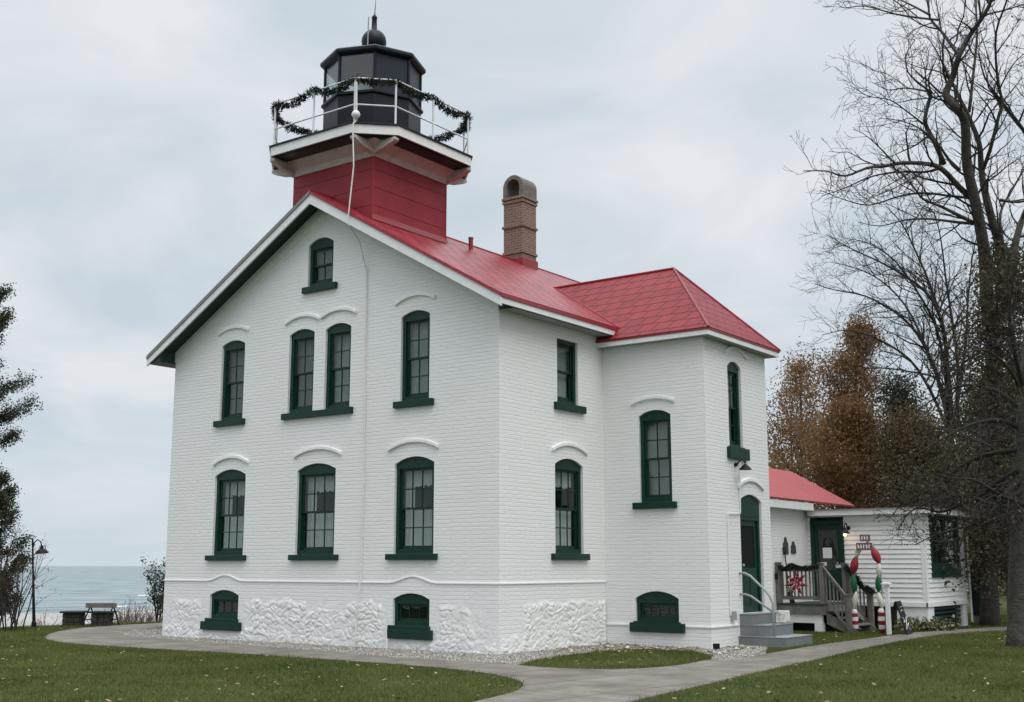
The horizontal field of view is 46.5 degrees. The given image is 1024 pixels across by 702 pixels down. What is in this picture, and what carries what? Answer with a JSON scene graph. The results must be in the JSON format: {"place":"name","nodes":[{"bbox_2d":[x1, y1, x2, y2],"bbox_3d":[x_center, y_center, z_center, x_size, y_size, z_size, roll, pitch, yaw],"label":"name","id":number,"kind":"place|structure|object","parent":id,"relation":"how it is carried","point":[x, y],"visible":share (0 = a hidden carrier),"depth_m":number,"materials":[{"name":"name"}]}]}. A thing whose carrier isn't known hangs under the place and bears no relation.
{"place":"outdoors","nodes":[
{"label":"outdoors","id":0,"kind":"place"},
{"bbox_2d":[0,566,967,614],"bbox_3d":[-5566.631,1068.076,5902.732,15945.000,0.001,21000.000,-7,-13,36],"label":"lake water","id":1,"kind":"structure","parent":0,"point":[77,588],"depth_m":204.80,"materials":[{"name":"blue liquid"}]},
{"bbox_2d":[0,587,1023,701],"bbox_3d":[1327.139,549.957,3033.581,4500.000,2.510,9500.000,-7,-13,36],"label":"ground","id":2,"kind":"structure","parent":0,"point":[1003,612],"depth_m":17.59,"materials":[{"name":"green plant"}]},
{"bbox_2d":[0,462,37,620],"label":"cedar tree","id":3,"kind":"object","parent":2,"relation":"on","point":[8,493],"visible":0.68,"depth_m":32.75,"materials":[{"name":"green plant"}]},
{"bbox_2d":[0,282,42,507],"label":"cedar tree","id":4,"kind":"object","parent":2,"relation":"on","point":[7,416],"visible":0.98,"depth_m":34.78,"materials":[{"name":"green plant"}]},
{"bbox_2d":[0,508,60,630],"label":"bare shrub","id":5,"kind":"object","parent":2,"relation":"on","point":[14,614],"visible":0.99,"depth_m":30.93,"materials":[{"name":"brown plant"}]},
{"bbox_2d":[7,607,61,625],"bbox_3d":[-15.174,9.115,38.878,2.622,1.577,2.905,-3,-11,17],"label":"dry brush","id":6,"kind":"object","parent":2,"relation":"on","point":[40,623],"visible":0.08,"depth_m":38.98,"materials":[{"name":"brown plant"}]},
{"bbox_2d":[31,538,47,627],"bbox_3d":[-12.979,6.364,32.633,0.433,2.468,0.339,6,-12,-31],"label":"street lamp","id":7,"kind":"object","parent":2,"relation":"on","point":[34,623],"visible":0.82,"depth_m":32.64,"materials":[{"name":"black metal"}]},
{"bbox_2d":[59,611,86,625],"bbox_3d":[-12.288,7.570,33.277,0.724,0.610,0.600,0,-10,0],"label":"bench","id":8,"kind":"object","parent":2,"relation":"on","point":[72,618],"depth_m":33.06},
{"bbox_2d":[82,603,119,625],"bbox_3d":[-11.476,7.476,33.294,0.998,0.859,0.736,0,-10,0],"label":"bench","id":9,"kind":"object","parent":2,"relation":"on","point":[112,606],"visible":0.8,"depth_m":33.30,"materials":[{"name":"grey wood"}]},
{"bbox_2d":[88,611,116,625],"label":"stone pier","id":10,"kind":"structure","parent":2,"relation":"on","point":[100,618],"depth_m":33.06,"materials":[{"name":"grey stone"}]},
{"bbox_2d":[87,597,162,623],"bbox_3d":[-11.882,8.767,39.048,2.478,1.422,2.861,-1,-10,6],"label":"dry brush","id":11,"kind":"object","parent":2,"relation":"on","point":[131,617],"visible":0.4,"depth_m":38.65,"materials":[{"name":"brown plant"}]},
{"bbox_2d":[141,557,165,621],"bbox_3d":[-11.352,7.729,38.543,1.268,2.376,1.441,-7,-13,36],"label":"green shrub","id":12,"kind":"object","parent":2,"relation":"on","point":[158,598],"visible":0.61,"depth_m":38.41,"materials":[{"name":"green plant"}]},
{"bbox_2d":[123,629,765,664],"bbox_3d":[-2.114,6.334,25.712,15.782,0.058,11.489,0,-10,2],"label":"gravel bed","id":13,"kind":"object","parent":2,"relation":"on","point":[420,655],"visible":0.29,"depth_m":22.97,"materials":[{"name":"grey gravel"}]},
{"bbox_2d":[562,640,765,656],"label":"cobbles","id":14,"kind":"object","parent":13,"relation":"on","point":[741,646],"visible":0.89,"depth_m":23.80,"materials":[{"name":"grey stone"}]},
{"bbox_2d":[713,643,719,650],"bbox_3d":[4.020,5.852,23.492,0.137,0.178,0.130,0,-10,0],"label":"ground spotlight","id":15,"kind":"object","parent":13,"relation":"on","point":[716,646],"visible":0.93,"depth_m":23.44,"materials":[{"name":"black metal"}]},
{"bbox_2d":[146,1,780,653],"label":"lighthouse","id":16,"kind":"object","parent":2,"relation":"on","point":[402,419],"visible":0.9,"depth_m":25.71,"materials":[{"name":"white brick"}]},
{"bbox_2d":[200,590,241,630],"bbox_3d":[-6.327,5.949,27.556,1.340,0.950,1.085,-7,-13,36],"label":"window","id":17,"kind":"structure","parent":16,"relation":"in","point":[224,614],"depth_m":27.25,"materials":[{"name":"green paint"}]},
{"bbox_2d":[205,470,245,560],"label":"window","id":18,"kind":"structure","parent":16,"relation":"in","point":[230,500],"depth_m":27.78,"materials":[{"name":"green paint"}]},
{"bbox_2d":[213,341,244,426],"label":"window","id":19,"kind":"structure","parent":16,"relation":"in","point":[234,352],"depth_m":28.33,"materials":[{"name":"green paint"}]},
{"bbox_2d":[288,464,338,559],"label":"window","id":20,"kind":"structure","parent":16,"relation":"in","point":[316,507],"depth_m":26.14,"materials":[{"name":"green paint"}]},
{"bbox_2d":[281,329,352,419],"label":"window","id":21,"kind":"structure","parent":16,"relation":"in","point":[302,350],"depth_m":26.95,"materials":[{"name":"green paint"}]},
{"bbox_2d":[301,238,337,293],"bbox_3d":[-4.251,-1.942,26.944,1.060,1.246,0.330,-7,-13,36],"label":"window","id":22,"kind":"structure","parent":16,"relation":"in","point":[324,247],"depth_m":27.05,"materials":[{"name":"green paint"}]},
{"bbox_2d":[326,323,350,408],"bbox_3d":[-3.511,0.394,26.531,1.080,2.000,0.948,-7,-13,36],"label":"window","id":23,"kind":"structure","parent":16,"relation":"in","point":[339,335],"depth_m":26.32,"materials":[{"name":"green paint"}]},
{"bbox_2d":[270,73,473,141],"bbox_3d":[-3.374,-5.590,28.797,4.210,0.495,4.216,-7,-13,36],"label":"garland","id":24,"kind":"object","parent":16,"relation":"attached to","point":[327,91],"visible":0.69,"depth_m":27.59},
{"bbox_2d":[387,593,432,639],"bbox_3d":[-1.754,5.350,24.232,1.270,0.950,1.085,-7,-13,36],"label":"window","id":25,"kind":"structure","parent":16,"relation":"in","point":[411,610],"depth_m":23.94,"materials":[{"name":"green paint"}]},
{"bbox_2d":[385,457,437,559],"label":"window","id":26,"kind":"structure","parent":16,"relation":"in","point":[415,475],"depth_m":24.46,"materials":[{"name":"green paint"}]},
{"bbox_2d":[393,311,433,408],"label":"window","id":27,"kind":"structure","parent":16,"relation":"in","point":[416,325],"depth_m":24.98,"materials":[{"name":"green paint"}]},
{"bbox_2d":[554,339,586,413],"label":"window","id":28,"kind":"structure","parent":16,"relation":"in","point":[566,388],"depth_m":25.62,"materials":[{"name":"green paint"}]},
{"bbox_2d":[551,459,589,559],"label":"window","id":29,"kind":"structure","parent":16,"relation":"in","point":[567,472],"depth_m":25.18,"materials":[{"name":"green paint"}]},
{"bbox_2d":[632,410,676,508],"bbox_3d":[3.087,2.318,25.495,1.040,2.106,0.330,-7,-13,36],"label":"window","id":30,"kind":"structure","parent":16,"relation":"in","point":[655,426],"depth_m":25.59,"materials":[{"name":"green paint"}]},
{"bbox_2d":[629,591,684,633],"bbox_3d":[3.299,5.481,25.243,1.330,0.890,1.085,-7,-13,36],"label":"window","id":31,"kind":"structure","parent":16,"relation":"in","point":[657,611],"depth_m":24.94,"materials":[{"name":"green paint"}]},
{"bbox_2d":[727,362,749,460],"bbox_3d":[4.513,1.321,26.316,1.085,2.200,0.970,-7,-13,36],"label":"window","id":32,"kind":"structure","parent":16,"relation":"in","point":[734,450],"depth_m":26.23,"materials":[{"name":"green paint"}]},
{"bbox_2d":[740,520,758,611],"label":"door","id":33,"kind":"structure","parent":16,"relation":"in","point":[748,528],"depth_m":26.04,"materials":[{"name":"green paint"}]},
{"bbox_2d":[2,616,1023,701],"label":"fallen leaves","id":34,"kind":"object","parent":2,"relation":"on","point":[560,648],"visible":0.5,"depth_m":22.37,"materials":[{"name":"brown plant"}]},
{"bbox_2d":[738,572,812,647],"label":"concrete steps","id":35,"kind":"structure","parent":2,"relation":"on","point":[761,629],"depth_m":24.98,"materials":[{"name":"grey concrete"}]},
{"bbox_2d":[765,351,849,509],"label":"oak tree","id":36,"kind":"object","parent":2,"relation":"on","point":[788,393],"visible":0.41,"depth_m":50.72,"materials":[{"name":"brown plant"}]},
{"bbox_2d":[775,562,875,632],"bbox_3d":[8.343,6.438,31.198,2.040,1.800,2.270,-7,-13,36],"label":"porch","id":37,"kind":"object","parent":2,"relation":"on","point":[807,615],"visible":0.88,"depth_m":30.47,"materials":[{"name":"grey wood"}]},
{"bbox_2d":[783,547,794,602],"bbox_3d":[7.257,5.862,31.204,0.235,1.437,0.653,-1,-10,5],"label":"shovel","id":38,"kind":"object","parent":37,"relation":"on","point":[792,600],"visible":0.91,"depth_m":31.08,"materials":[{"name":"black metal"}]},
{"bbox_2d":[784,569,807,594],"bbox_3d":[7.284,5.937,30.602,0.702,0.684,0.095,-7,-13,36],"label":"star ornament","id":39,"kind":"object","parent":37,"relation":"hanging from","point":[798,583],"visible":1,"depth_m":30.61,"materials":[{"name":"red plastic"}]},
{"bbox_2d":[778,563,818,570],"bbox_3d":[7.347,5.544,30.648,1.161,0.263,0.241,-7,-13,36],"label":"porch garland","id":40,"kind":"object","parent":37,"relation":"attached to","point":[788,566],"visible":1,"depth_m":30.66},
{"bbox_2d":[843,564,876,595],"bbox_3d":[9.105,5.974,31.222,0.944,0.848,0.291,-7,-13,36],"label":"stair garland","id":41,"kind":"object","parent":37,"relation":"attached to","point":[866,588],"visible":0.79,"depth_m":31.14},
{"bbox_2d":[768,386,896,509],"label":"oak tree","id":42,"kind":"object","parent":2,"relation":"on","point":[843,415],"visible":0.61,"depth_m":41.61,"materials":[{"name":"brown plant"}]},
{"bbox_2d":[768,301,899,508],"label":"oak tree","id":43,"kind":"object","parent":2,"relation":"on","point":[857,361],"visible":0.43,"depth_m":46.49,"materials":[{"name":"brown plant"}]},
{"bbox_2d":[850,534,884,633],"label":"buoy arch","id":44,"kind":"structure","parent":2,"relation":"on","point":[875,553],"depth_m":29.74,"materials":[{"name":"red plastic"}]},
{"bbox_2d":[769,468,974,630],"bbox_3d":[6.916,5.342,32.220,8.200,4.620,10.140,-7,-13,36],"label":"annex","id":45,"kind":"object","parent":2,"relation":"on","point":[830,538],"visible":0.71,"depth_m":32.03,"materials":[{"name":"white wood"}]},
{"bbox_2d":[783,537,788,553],"bbox_3d":[7.281,5.179,31.710,0.031,0.440,0.319,-7,-13,36],"label":"wall plaque","id":46,"kind":"object","parent":45,"relation":"attached to","point":[785,543],"depth_m":31.70,"materials":[{"name":"grey metal"}]},
{"bbox_2d":[791,541,795,553],"bbox_3d":[7.578,5.290,32.099,0.031,0.320,0.299,-7,-13,36],"label":"wall plaque","id":47,"kind":"object","parent":45,"relation":"attached to","point":[793,547],"depth_m":32.08,"materials":[{"name":"grey metal"}]},
{"bbox_2d":[810,520,844,597],"bbox_3d":[8.645,5.682,32.580,0.950,2.080,0.139,-7,-13,36],"label":"door","id":48,"kind":"structure","parent":45,"relation":"in","point":[837,525],"depth_m":32.60,"materials":[{"name":"green paint"}]},
{"bbox_2d":[928,514,962,576],"bbox_3d":[11.791,5.317,32.476,0.130,1.640,2.630,-7,-13,36],"label":"window","id":49,"kind":"structure","parent":45,"relation":"in","point":[938,572],"depth_m":32.35,"materials":[{"name":"green paint"}]},
{"bbox_2d":[881,582,891,634],"bbox_3d":[9.131,6.310,28.962,0.210,1.360,0.210,-7,-13,36],"label":"white post","id":50,"kind":"object","parent":2,"relation":"on","point":[887,608],"visible":0.84,"depth_m":28.94,"materials":[{"name":"paint"}]},
{"bbox_2d":[766,392,1009,596],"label":"woods","id":51,"kind":"object","parent":2,"relation":"on","point":[1000,587],"visible":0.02,"depth_m":66.96,"materials":[{"name":"brown plant"}]},
{"bbox_2d":[876,617,913,630],"bbox_3d":[9.813,7.048,30.696,0.940,0.526,0.654,-7,-13,36],"label":"leafy plant","id":52,"kind":"object","parent":2,"relation":"on","point":[897,627],"visible":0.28,"depth_m":30.63,"materials":[{"name":"green plant"}]},
{"bbox_2d":[788,180,1006,501],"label":"bare tree","id":53,"kind":"object","parent":2,"relation":"on","point":[937,308],"visible":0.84,"depth_m":42.67,"materials":[{"name":"brown plant"}]},
{"bbox_2d":[886,601,911,634],"bbox_3d":[9.445,6.522,29.124,0.518,0.800,0.560,-6,-12,29],"label":"sandwich board","id":54,"kind":"object","parent":2,"relation":"on","point":[898,606],"visible":0.81,"depth_m":29.06,"materials":[{"name":"black metal"}]},
{"bbox_2d":[784,0,1023,625],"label":"bare tree","id":55,"kind":"object","parent":2,"relation":"on","point":[991,560],"visible":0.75,"depth_m":32.89,"materials":[{"name":"brown plant"}]},
{"bbox_2d":[854,357,959,509],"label":"evergreen tree","id":56,"kind":"object","parent":2,"relation":"on","point":[899,392],"visible":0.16,"depth_m":40.10,"materials":[{"name":"green plant"}]},
{"bbox_2d":[895,616,924,630],"bbox_3d":[10.148,7.075,30.731,0.883,0.461,0.952,0,-10,-2],"label":"leafy plant","id":57,"kind":"object","parent":2,"relation":"on","point":[900,627],"visible":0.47,"depth_m":30.57,"materials":[{"name":"green plant"}]},
{"bbox_2d":[895,616,934,630],"bbox_3d":[10.427,7.070,30.793,1.055,0.500,0.814,6,-12,-29],"label":"leafy plant","id":58,"kind":"object","parent":2,"relation":"on","point":[915,623],"visible":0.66,"depth_m":30.67,"materials":[{"name":"green plant"}]},
{"bbox_2d":[845,389,1005,591],"bbox_3d":[13.258,4.863,38.237,6.501,7.510,5.255,7,-12,-35],"label":"brown tree","id":59,"kind":"object","parent":2,"relation":"on","point":[904,432],"visible":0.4,"depth_m":38.37,"materials":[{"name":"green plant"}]},
{"bbox_2d":[922,616,956,630],"bbox_3d":[10.894,7.078,30.837,0.899,0.489,0.932,1,-10,-4],"label":"leafy plant","id":60,"kind":"object","parent":2,"relation":"on","point":[932,626],"visible":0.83,"depth_m":30.65,"materials":[{"name":"green plant"}]},
{"bbox_2d":[926,614,961,630],"bbox_3d":[11.103,7.039,30.788,1.001,0.509,0.796,-1,-10,4],"label":"leafy plant","id":61,"kind":"object","parent":2,"relation":"on","point":[948,625],"visible":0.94,"depth_m":30.69,"materials":[{"name":"green plant"}]},
{"bbox_2d":[872,2,1023,647],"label":"bare tree","id":62,"kind":"object","parent":2,"relation":"on","point":[1015,613],"visible":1,"depth_m":24.38,"materials":[{"name":"grey plant"}]},
{"bbox_2d":[924,369,1017,592],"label":"brown tree","id":63,"kind":"object","parent":2,"relation":"on","point":[968,410],"visible":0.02,"depth_m":40.90,"materials":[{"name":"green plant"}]},
{"bbox_2d":[970,564,979,623],"bbox_3d":[13.455,7.053,34.324,0.360,1.800,0.510,-7,-13,36],"label":"trunk","id":64,"kind":"object","parent":2,"relation":"on","point":[975,598],"visible":0.33,"depth_m":34.16,"materials":[{"name":"brown wood"}]},
{"bbox_2d":[976,306,1023,396],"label":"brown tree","id":65,"kind":"object","parent":2,"relation":"on","point":[1012,355],"depth_m":45.38,"materials":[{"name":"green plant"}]},
{"bbox_2d":[0,0,1023,565],"label":"sky","id":66,"kind":"structure","parent":0,"point":[136,136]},
{"bbox_2d":[45,623,1006,701],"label":"path","id":67,"kind":"structure","parent":0,"point":[546,684],"depth_m":19.65,"materials":[{"name":"concrete"}]},
{"bbox_2d":[775,610,789,622],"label":"stone block","id":68,"kind":"structure","parent":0,"point":[782,616],"depth_m":25.67,"materials":[{"name":"white stone"}]}
]}

